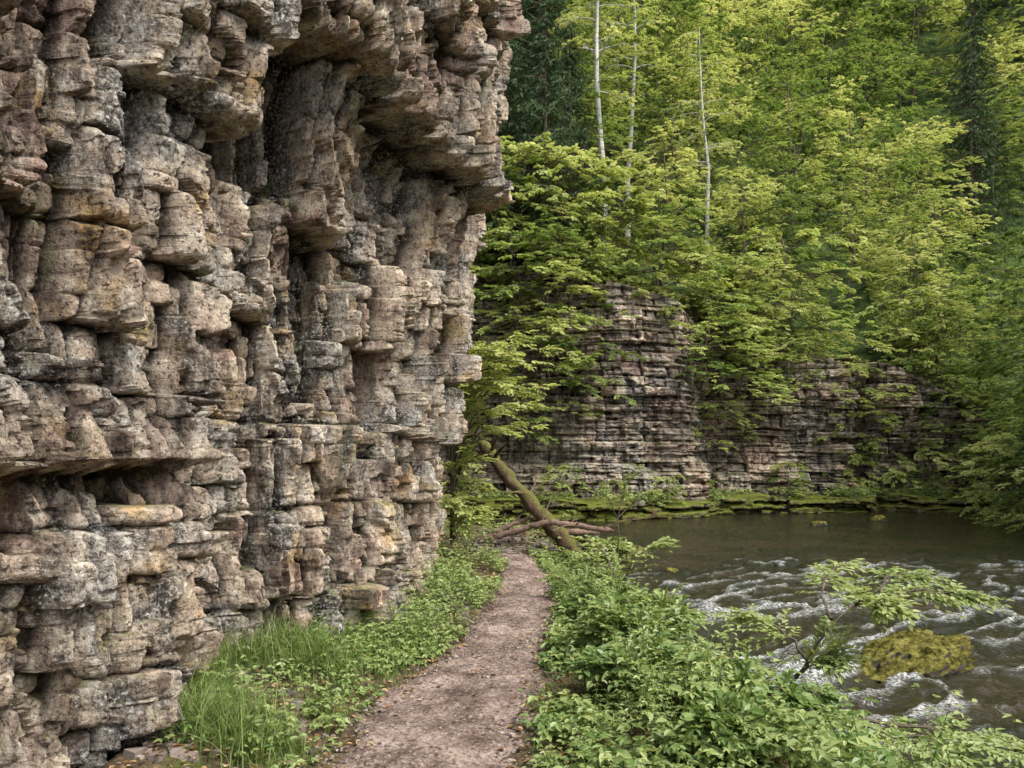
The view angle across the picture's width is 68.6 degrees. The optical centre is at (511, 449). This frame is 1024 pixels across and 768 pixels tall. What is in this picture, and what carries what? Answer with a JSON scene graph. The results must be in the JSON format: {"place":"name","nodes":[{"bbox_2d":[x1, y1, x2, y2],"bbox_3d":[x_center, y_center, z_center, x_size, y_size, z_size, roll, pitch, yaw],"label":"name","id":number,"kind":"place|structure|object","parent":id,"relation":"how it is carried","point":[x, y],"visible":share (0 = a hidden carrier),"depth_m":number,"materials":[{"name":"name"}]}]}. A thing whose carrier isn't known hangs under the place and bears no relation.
{"place":"outdoors","nodes":[
{"label":"outdoors","id":0,"kind":"place"},
{"bbox_2d":[0,0,530,767],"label":"limestone cliff","id":1,"kind":"structure","parent":0,"point":[240,244],"depth_m":4.25,"materials":[{"name":"grey stone"}]},
{"bbox_2d":[290,543,558,767],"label":"dirt path","id":2,"kind":"structure","parent":0,"point":[464,725],"depth_m":5.11,"materials":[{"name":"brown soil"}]},
{"bbox_2d":[96,0,1023,767],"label":"ground","id":3,"kind":"structure","parent":0,"point":[930,48],"depth_m":35.18,"materials":[{"name":"brown soil"}]},
{"bbox_2d":[144,596,453,767],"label":"long grass","id":4,"kind":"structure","parent":3,"relation":"on","point":[222,733],"depth_m":4.74,"materials":[{"name":"green plant"}]},
{"bbox_2d":[115,568,483,767],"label":"rock rubble","id":5,"kind":"object","parent":3,"relation":"on","point":[174,751],"visible":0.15,"depth_m":3.93,"materials":[{"name":"grey stone"}]},
{"bbox_2d":[153,618,462,767],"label":"wall foot herbs","id":6,"kind":"object","parent":3,"relation":"on","point":[324,716],"depth_m":4.79,"materials":[{"name":"green plant"}]},
{"bbox_2d":[282,521,512,669],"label":"wall foot undergrowth","id":7,"kind":"object","parent":3,"relation":"on","point":[435,588],"depth_m":7.80,"materials":[{"name":"green plant"}]},
{"bbox_2d":[106,544,808,767],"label":"leaf litter","id":8,"kind":"object","parent":3,"relation":"on","point":[357,741],"visible":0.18,"depth_m":4.87,"materials":[{"name":"brown plant"}]},
{"bbox_2d":[438,330,563,544],"bbox_3d":[-0.198,-0.152,11.110,2.070,3.281,2.437,0,0,0],"label":"hazel tree","id":9,"kind":"object","parent":3,"relation":"on","point":[472,390],"visible":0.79,"depth_m":11.46,"materials":[{"name":"green plant"}]},
{"bbox_2d":[485,10,549,265],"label":"spruce tree","id":10,"kind":"object","parent":3,"relation":"on","point":[509,96],"visible":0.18,"depth_m":27.04,"materials":[{"name":"green plant"}]},
{"bbox_2d":[478,433,580,556],"bbox_3d":[0.257,0.750,13.075,1.880,2.278,0.876,0,0,0],"label":"fallen trunk","id":11,"kind":"object","parent":3,"relation":"on","point":[528,498],"visible":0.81,"depth_m":13.05,"materials":[{"name":"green wood"}]},
{"bbox_2d":[472,140,586,283],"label":"overhanging shrub","id":12,"kind":"object","parent":3,"relation":"on","point":[534,158],"visible":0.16,"depth_m":25.49,"materials":[{"name":"green plant"}]},
{"bbox_2d":[469,141,597,297],"bbox_3d":[0.183,-7.642,26.539,5.358,5.950,7.001,0,0,-5],"label":"overhanging shrub","id":13,"kind":"object","parent":3,"relation":"on","point":[570,150],"visible":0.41,"depth_m":25.13,"materials":[{"name":"green plant"}]},
{"bbox_2d":[503,0,589,176],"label":"spruce tree","id":14,"kind":"object","parent":3,"relation":"on","point":[530,4],"visible":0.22,"depth_m":32.98,"materials":[{"name":"green plant"}]},
{"bbox_2d":[497,4,599,268],"bbox_3d":[1.184,-10.675,26.964,3.900,10.626,4.208,0,0,1],"label":"spruce tree","id":15,"kind":"object","parent":3,"relation":"on","point":[540,54],"visible":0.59,"depth_m":26.76,"materials":[{"name":"green plant"}]},
{"bbox_2d":[539,21,613,239],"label":"spruce tree","id":16,"kind":"object","parent":3,"relation":"on","point":[570,68],"visible":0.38,"depth_m":28.43,"materials":[{"name":"green plant"}]},
{"bbox_2d":[530,88,639,239],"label":"beech tree","id":17,"kind":"object","parent":3,"relation":"on","point":[611,121],"visible":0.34,"depth_m":28.71,"materials":[{"name":"green plant"}]},
{"bbox_2d":[513,151,662,298],"bbox_3d":[2.589,-7.566,27.677,5.380,5.973,7.028,0,0,-1],"label":"overhanging shrub","id":18,"kind":"object","parent":3,"relation":"on","point":[590,179],"visible":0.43,"depth_m":26.27,"materials":[{"name":"green plant"}]},
{"bbox_2d":[529,71,658,233],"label":"beech tree","id":19,"kind":"object","parent":3,"relation":"on","point":[610,83],"visible":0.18,"depth_m":32.84,"materials":[{"name":"green plant"}]},
{"bbox_2d":[546,0,656,251],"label":"birch tree","id":20,"kind":"object","parent":3,"relation":"on","point":[599,56],"visible":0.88,"depth_m":29.64,"materials":[{"name":"green plant"}]},
{"bbox_2d":[530,178,700,296],"bbox_3d":[3.768,-6.954,26.936,6.331,4.853,5.625,0,0,22],"label":"overhanging shrub","id":21,"kind":"object","parent":3,"relation":"on","point":[640,191],"visible":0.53,"depth_m":26.06,"materials":[{"name":"green plant"}]},
{"bbox_2d":[554,7,676,166],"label":"beech tree","id":22,"kind":"object","parent":3,"relation":"on","point":[647,100],"visible":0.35,"depth_m":39.01,"materials":[{"name":"green plant"}]},
{"bbox_2d":[563,628,682,713],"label":"river shrub","id":23,"kind":"object","parent":3,"relation":"on","point":[594,663],"visible":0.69,"depth_m":5.00,"materials":[{"name":"green plant"}]},
{"bbox_2d":[565,535,680,589],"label":"alder sapling","id":24,"kind":"object","parent":3,"relation":"on","point":[653,546],"visible":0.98,"depth_m":8.59,"materials":[{"name":"green plant"}]},
{"bbox_2d":[587,0,675,239],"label":"birch tree","id":25,"kind":"object","parent":3,"relation":"on","point":[634,80],"visible":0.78,"depth_m":33.83,"materials":[{"name":"green plant"}]},
{"bbox_2d":[567,591,705,655],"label":"river shrub","id":26,"kind":"object","parent":3,"relation":"on","point":[612,614],"visible":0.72,"depth_m":6.02,"materials":[{"name":"green plant"}]},
{"bbox_2d":[556,197,742,354],"bbox_3d":[5.032,-5.949,27.680,6.905,5.957,7.772,0,0,34],"label":"overhanging shrub","id":27,"kind":"object","parent":3,"relation":"on","point":[692,211],"visible":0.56,"depth_m":26.19,"materials":[{"name":"green plant"}]},
{"bbox_2d":[593,166,725,318],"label":"beech tree","id":28,"kind":"object","parent":3,"relation":"on","point":[679,221],"visible":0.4,"depth_m":28.02,"materials":[{"name":"green plant"}]},
{"bbox_2d":[587,0,732,153],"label":"beech tree","id":29,"kind":"object","parent":3,"relation":"on","point":[686,25],"visible":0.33,"depth_m":41.32,"materials":[{"name":"green plant"}]},
{"bbox_2d":[589,119,756,313],"bbox_3d":[5.696,-8.029,28.252,6.098,8.012,6.291,0,0,1],"label":"beech tree","id":30,"kind":"object","parent":3,"relation":"on","point":[662,172],"visible":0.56,"depth_m":27.70,"materials":[{"name":"green plant"}]},
{"bbox_2d":[518,551,830,767],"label":"ground ivy","id":31,"kind":"object","parent":3,"relation":"on","point":[566,759],"visible":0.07,"depth_m":4.74,"materials":[{"name":"green plant"}]},
{"bbox_2d":[610,24,759,221],"bbox_3d":[7.913,-15.285,36.462,7.548,9.554,7.188,0,0,7],"label":"beech tree","id":32,"kind":"object","parent":3,"relation":"on","point":[648,108],"visible":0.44,"depth_m":35.34,"materials":[{"name":"green plant"}]},
{"bbox_2d":[631,0,765,164],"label":"beech tree","id":33,"kind":"object","parent":3,"relation":"on","point":[697,20],"visible":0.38,"depth_m":40.38,"materials":[{"name":"green plant"}]},
{"bbox_2d":[652,26,745,296],"bbox_3d":[8.194,-11.921,31.871,3.539,12.108,3.258,0,0,-25],"label":"birch tree","id":34,"kind":"object","parent":3,"relation":"on","point":[688,39],"visible":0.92,"depth_m":31.89,"materials":[{"name":"green plant"}]},
{"bbox_2d":[626,57,773,236],"bbox_3d":[8.876,-13.496,35.307,6.702,8.806,6.914,0,0,1],"label":"beech tree","id":35,"kind":"object","parent":3,"relation":"on","point":[686,91],"visible":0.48,"depth_m":34.78,"materials":[{"name":"green plant"}]},
{"bbox_2d":[628,0,774,158],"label":"beech tree","id":36,"kind":"object","parent":3,"relation":"on","point":[731,50],"visible":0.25,"depth_m":44.99,"materials":[{"name":"green plant"}]},
{"bbox_2d":[632,0,791,132],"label":"beech tree","id":37,"kind":"object","parent":3,"relation":"on","point":[749,11],"visible":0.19,"depth_m":51.33,"materials":[{"name":"green plant"}]},
{"bbox_2d":[448,485,991,518],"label":"shelf undergrowth","id":38,"kind":"object","parent":3,"relation":"on","point":[927,492],"visible":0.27,"depth_m":26.99,"materials":[{"name":"green plant"}]},
{"bbox_2d":[664,251,791,376],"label":"overhanging shrub","id":39,"kind":"object","parent":3,"relation":"on","point":[709,310],"visible":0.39,"depth_m":27.89,"materials":[{"name":"green plant"}]},
{"bbox_2d":[662,685,797,767],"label":"river shrub","id":40,"kind":"object","parent":3,"relation":"on","point":[695,746],"visible":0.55,"depth_m":3.97,"materials":[{"name":"green plant"}]},
{"bbox_2d":[439,490,1022,520],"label":"rock shelf","id":41,"kind":"object","parent":3,"relation":"on","point":[592,509],"visible":0.31,"depth_m":25.73,"materials":[{"name":"stone"}]},
{"bbox_2d":[675,82,806,245],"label":"beech tree","id":42,"kind":"object","parent":3,"relation":"on","point":[757,100],"visible":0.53,"depth_m":35.56,"materials":[{"name":"green plant"}]},
{"bbox_2d":[687,183,796,306],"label":"beech tree","id":43,"kind":"object","parent":3,"relation":"on","point":[760,200],"visible":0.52,"depth_m":30.71,"materials":[{"name":"green plant"}]},
{"bbox_2d":[685,15,809,180],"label":"beech tree","id":44,"kind":"object","parent":3,"relation":"on","point":[769,47],"visible":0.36,"depth_m":47.13,"materials":[{"name":"green plant"}]},
{"bbox_2d":[701,166,797,306],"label":"beech tree","id":45,"kind":"object","parent":3,"relation":"on","point":[763,183],"visible":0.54,"depth_m":31.66,"materials":[{"name":"green plant"}]},
{"bbox_2d":[669,652,853,733],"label":"river shrub","id":46,"kind":"object","parent":3,"relation":"on","point":[797,693],"visible":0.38,"depth_m":4.55,"materials":[{"name":"green plant"}]},
{"bbox_2d":[711,265,818,369],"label":"overhanging shrub","id":47,"kind":"object","parent":3,"relation":"on","point":[790,273],"visible":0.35,"depth_m":28.67,"materials":[{"name":"green plant"}]},
{"bbox_2d":[517,545,1023,767],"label":"bramble undergrowth","id":48,"kind":"object","parent":3,"relation":"on","point":[823,737],"visible":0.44,"depth_m":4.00,"materials":[{"name":"green plant"}]},
{"bbox_2d":[723,175,830,308],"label":"beech tree","id":49,"kind":"object","parent":3,"relation":"on","point":[801,201],"visible":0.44,"depth_m":32.32,"materials":[{"name":"green plant"}]},
{"bbox_2d":[713,0,846,132],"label":"beech tree","id":50,"kind":"object","parent":3,"relation":"on","point":[777,4],"visible":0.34,"depth_m":55.62,"materials":[{"name":"green plant"}]},
{"bbox_2d":[711,20,862,194],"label":"beech tree","id":51,"kind":"object","parent":3,"relation":"on","point":[793,49],"visible":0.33,"depth_m":49.26,"materials":[{"name":"green plant"}]},
{"bbox_2d":[720,53,858,226],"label":"beech tree","id":52,"kind":"object","parent":3,"relation":"on","point":[768,81],"visible":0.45,"depth_m":40.49,"materials":[{"name":"green plant"}]},
{"bbox_2d":[724,96,867,268],"bbox_3d":[13.419,-11.806,35.288,6.153,8.179,6.462,0,0,-29],"label":"beech tree","id":53,"kind":"object","parent":3,"relation":"on","point":[807,131],"visible":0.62,"depth_m":34.60,"materials":[{"name":"green plant"}]},
{"bbox_2d":[765,0,889,116],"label":"beech tree","id":54,"kind":"object","parent":3,"relation":"on","point":[863,14],"visible":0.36,"depth_m":61.89,"materials":[{"name":"green plant"}]},
{"bbox_2d":[763,25,892,183],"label":"beech tree","id":55,"kind":"object","parent":3,"relation":"on","point":[857,94],"visible":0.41,"depth_m":52.65,"materials":[{"name":"green plant"}]},
{"bbox_2d":[755,75,909,252],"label":"beech tree","id":56,"kind":"object","parent":3,"relation":"on","point":[828,112],"visible":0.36,"depth_m":41.72,"materials":[{"name":"green plant"}]},
{"bbox_2d":[786,137,899,308],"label":"beech tree","id":57,"kind":"object","parent":3,"relation":"on","point":[852,155],"visible":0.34,"depth_m":37.50,"materials":[{"name":"green plant"}]},
{"bbox_2d":[664,558,1023,767],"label":"young maple","id":58,"kind":"object","parent":3,"relation":"on","point":[884,603],"visible":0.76,"depth_m":5.13,"materials":[{"name":"green plant"}]},
{"bbox_2d":[790,0,916,113],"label":"beech tree","id":59,"kind":"object","parent":3,"relation":"on","point":[886,32],"visible":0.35,"depth_m":64.11,"materials":[{"name":"green plant"}]},
{"bbox_2d":[802,170,913,307],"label":"beech tree","id":60,"kind":"object","parent":3,"relation":"on","point":[842,195],"visible":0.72,"depth_m":33.11,"materials":[{"name":"green plant"}]},
{"bbox_2d":[777,102,954,302],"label":"beech tree","id":61,"kind":"object","parent":3,"relation":"on","point":[891,129],"visible":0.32,"depth_m":40.05,"materials":[{"name":"green plant"}]},
{"bbox_2d":[816,38,930,171],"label":"beech tree","id":62,"kind":"object","parent":3,"relation":"on","point":[879,71],"visible":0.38,"depth_m":57.24,"materials":[{"name":"green plant"}]},
{"bbox_2d":[817,0,935,106],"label":"beech tree","id":63,"kind":"object","parent":3,"relation":"on","point":[855,6],"visible":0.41,"depth_m":65.22,"materials":[{"name":"green plant"}]},
{"bbox_2d":[801,141,959,315],"bbox_3d":[18.287,-10.377,37.857,7.510,9.753,7.212,0,0,30],"label":"beech tree","id":64,"kind":"object","parent":3,"relation":"on","point":[905,162],"visible":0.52,"depth_m":37.12,"materials":[{"name":"green plant"}]},
{"bbox_2d":[829,120,950,270],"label":"beech tree","id":65,"kind":"object","parent":3,"relation":"on","point":[905,146],"visible":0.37,"depth_m":44.99,"materials":[{"name":"green plant"}]},
{"bbox_2d":[847,71,959,198],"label":"beech tree","id":66,"kind":"object","parent":3,"relation":"on","point":[887,96],"visible":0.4,"depth_m":55.28,"materials":[{"name":"green plant"}]},
{"bbox_2d":[847,398,965,495],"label":"overhanging shrub","id":67,"kind":"object","parent":3,"relation":"on","point":[909,466],"visible":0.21,"depth_m":28.00,"materials":[{"name":"green plant"}]},
{"bbox_2d":[858,0,973,106],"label":"beech tree","id":68,"kind":"object","parent":3,"relation":"on","point":[938,59],"visible":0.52,"depth_m":65.62,"materials":[{"name":"green plant"}]},
{"bbox_2d":[855,216,977,364],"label":"beech tree","id":69,"kind":"object","parent":3,"relation":"on","point":[925,242],"visible":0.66,"depth_m":30.96,"materials":[{"name":"green plant"}]},
{"bbox_2d":[851,122,983,266],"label":"beech tree","id":70,"kind":"object","parent":3,"relation":"on","point":[940,138],"visible":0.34,"depth_m":47.73,"materials":[{"name":"green plant"}]},
{"bbox_2d":[868,239,982,380],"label":"beech tree","id":71,"kind":"object","parent":3,"relation":"on","point":[934,282],"visible":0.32,"depth_m":33.26,"materials":[{"name":"green plant"}]},
{"bbox_2d":[864,115,997,253],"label":"beech tree","id":72,"kind":"object","parent":3,"relation":"on","point":[953,133],"visible":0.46,"depth_m":50.85,"materials":[{"name":"green plant"}]},
{"bbox_2d":[871,189,1003,342],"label":"beech tree","id":73,"kind":"object","parent":3,"relation":"on","point":[962,229],"visible":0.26,"depth_m":40.77,"materials":[{"name":"green plant"}]},
{"bbox_2d":[865,291,1023,410],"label":"overhanging shrub","id":74,"kind":"object","parent":3,"relation":"on","point":[908,325],"visible":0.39,"depth_m":29.95,"materials":[{"name":"green plant"}]},
{"bbox_2d":[921,85,1023,244],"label":"beech tree","id":75,"kind":"object","parent":3,"relation":"on","point":[1013,127],"visible":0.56,"depth_m":53.39,"materials":[{"name":"green plant"}]},
{"bbox_2d":[925,0,1023,100],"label":"beech tree","id":76,"kind":"object","parent":3,"relation":"on","point":[952,33],"visible":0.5,"depth_m":65.97,"materials":[{"name":"green plant"}]},
{"bbox_2d":[930,52,1023,264],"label":"spruce tree","id":77,"kind":"object","parent":3,"relation":"on","point":[968,140],"visible":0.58,"depth_m":51.87,"materials":[{"name":"green plant"}]},
{"bbox_2d":[933,0,1022,198],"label":"spruce tree","id":78,"kind":"object","parent":3,"relation":"on","point":[980,28],"visible":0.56,"depth_m":57.40,"materials":[{"name":"green plant"}]},
{"bbox_2d":[938,197,1023,451],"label":"beech tree","id":79,"kind":"object","parent":3,"relation":"on","point":[1017,331],"visible":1,"depth_m":19.68,"materials":[{"name":"green plant"}]},
{"bbox_2d":[944,416,1023,528],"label":"bank shrub","id":80,"kind":"object","parent":3,"relation":"on","point":[998,521],"visible":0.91,"depth_m":21.39,"materials":[{"name":"green plant"}]},
{"bbox_2d":[947,240,1023,488],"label":"beech tree","id":81,"kind":"object","parent":3,"relation":"on","point":[990,372],"visible":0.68,"depth_m":27.27,"materials":[{"name":"green plant"}]},
{"bbox_2d":[953,441,1023,523],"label":"bank shrub","id":82,"kind":"object","parent":3,"relation":"on","point":[995,449],"visible":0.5,"depth_m":22.40,"materials":[{"name":"green plant"}]},
{"bbox_2d":[959,285,1023,507],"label":"beech tree","id":83,"kind":"object","parent":3,"relation":"on","point":[1018,398],"visible":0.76,"depth_m":23.02,"materials":[{"name":"green plant"}]},
{"bbox_2d":[963,28,1023,190],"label":"beech tree","id":84,"kind":"object","parent":3,"relation":"on","point":[1006,58],"visible":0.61,"depth_m":56.88,"materials":[{"name":"green plant"}]},
{"bbox_2d":[438,265,1023,500],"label":"riverside cliff","id":85,"kind":"structure","parent":0,"point":[653,433],"depth_m":25.87,"materials":[{"name":"grey stone"}]},
{"bbox_2d":[470,225,583,350],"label":"ledge shrub","id":86,"kind":"object","parent":85,"relation":"on","point":[485,294],"visible":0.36,"depth_m":24.05,"materials":[{"name":"green plant"}]},
{"bbox_2d":[457,361,601,459],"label":"ledge shrub","id":87,"kind":"object","parent":85,"relation":"on","point":[544,418],"visible":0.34,"depth_m":24.59,"materials":[{"name":"green plant"}]},
{"bbox_2d":[473,311,607,414],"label":"ledge shrub","id":88,"kind":"object","parent":85,"relation":"on","point":[576,382],"visible":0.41,"depth_m":24.48,"materials":[{"name":"green plant"}]},
{"bbox_2d":[472,224,639,333],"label":"ledge shrub","id":89,"kind":"object","parent":85,"relation":"on","point":[525,242],"visible":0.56,"depth_m":24.77,"materials":[{"name":"green plant"}]},
{"bbox_2d":[474,285,638,406],"bbox_3d":[1.129,-3.526,25.165,6.410,4.358,4.906,0,0,17],"label":"ledge shrub","id":90,"kind":"object","parent":85,"relation":"on","point":[555,329],"visible":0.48,"depth_m":24.20,"materials":[{"name":"green plant"}]},
{"bbox_2d":[474,131,639,301],"bbox_3d":[1.373,-7.811,26.448,6.110,5.954,6.324,0,0,26],"label":"overhanging shrub","id":91,"kind":"object","parent":85,"relation":"on","point":[594,195],"visible":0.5,"depth_m":25.43,"materials":[{"name":"green plant"}]},
{"bbox_2d":[512,265,650,367],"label":"ledge shrub","id":92,"kind":"object","parent":85,"relation":"on","point":[585,318],"visible":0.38,"depth_m":24.55,"materials":[{"name":"green plant"}]},
{"bbox_2d":[652,281,790,399],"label":"ledge shrub","id":93,"kind":"object","parent":85,"relation":"on","point":[745,305],"visible":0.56,"depth_m":26.33,"materials":[{"name":"green plant"}]},
{"bbox_2d":[687,316,798,418],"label":"ledge shrub","id":94,"kind":"object","parent":85,"relation":"on","point":[759,393],"visible":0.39,"depth_m":26.15,"materials":[{"name":"green plant"}]},
{"bbox_2d":[727,267,869,377],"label":"overhanging shrub","id":95,"kind":"object","parent":85,"relation":"on","point":[809,288],"visible":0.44,"depth_m":29.16,"materials":[{"name":"green plant"}]},
{"bbox_2d":[691,223,909,360],"bbox_3d":[10.564,-5.556,29.427,8.096,6.206,7.193,0,0,10],"label":"overhanging shrub","id":96,"kind":"object","parent":85,"relation":"on","point":[807,235],"visible":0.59,"depth_m":28.43,"materials":[{"name":"green plant"}]},
{"bbox_2d":[760,336,866,402],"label":"ledge shrub","id":97,"kind":"object","parent":85,"relation":"on","point":[804,340],"visible":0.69,"depth_m":27.10,"materials":[{"name":"green plant"}]},
{"bbox_2d":[811,362,916,444],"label":"ledge shrub","id":98,"kind":"object","parent":85,"relation":"on","point":[879,395],"visible":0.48,"depth_m":27.75,"materials":[{"name":"green plant"}]},
{"bbox_2d":[852,285,1016,417],"bbox_3d":[16.322,-3.721,30.410,6.316,5.450,7.110,0,0,20],"label":"overhanging shrub","id":99,"kind":"object","parent":85,"relation":"on","point":[902,303],"visible":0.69,"depth_m":29.22,"materials":[{"name":"green plant"}]},
{"bbox_2d":[908,390,989,454],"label":"ledge shrub","id":100,"kind":"object","parent":85,"relation":"on","point":[925,414],"visible":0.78,"depth_m":28.11,"materials":[{"name":"green plant"}]},
{"bbox_2d":[894,308,1023,403],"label":"overhanging shrub","id":101,"kind":"object","parent":85,"relation":"on","point":[955,313],"visible":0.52,"depth_m":29.50,"materials":[{"name":"green plant"}]},
{"bbox_2d":[456,510,1023,767],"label":"river water","id":102,"kind":"structure","parent":0,"point":[723,563],"depth_m":12.19,"materials":[{"name":"grey liquid"}]},
{"bbox_2d":[860,628,977,682],"bbox_3d":[4.198,2.207,7.850,1.724,0.515,1.069,-8,3,-26],"label":"mossy boulder","id":103,"kind":"object","parent":102,"relation":"in","point":[926,652],"visible":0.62,"depth_m":7.59,"materials":[{"name":"plant"}]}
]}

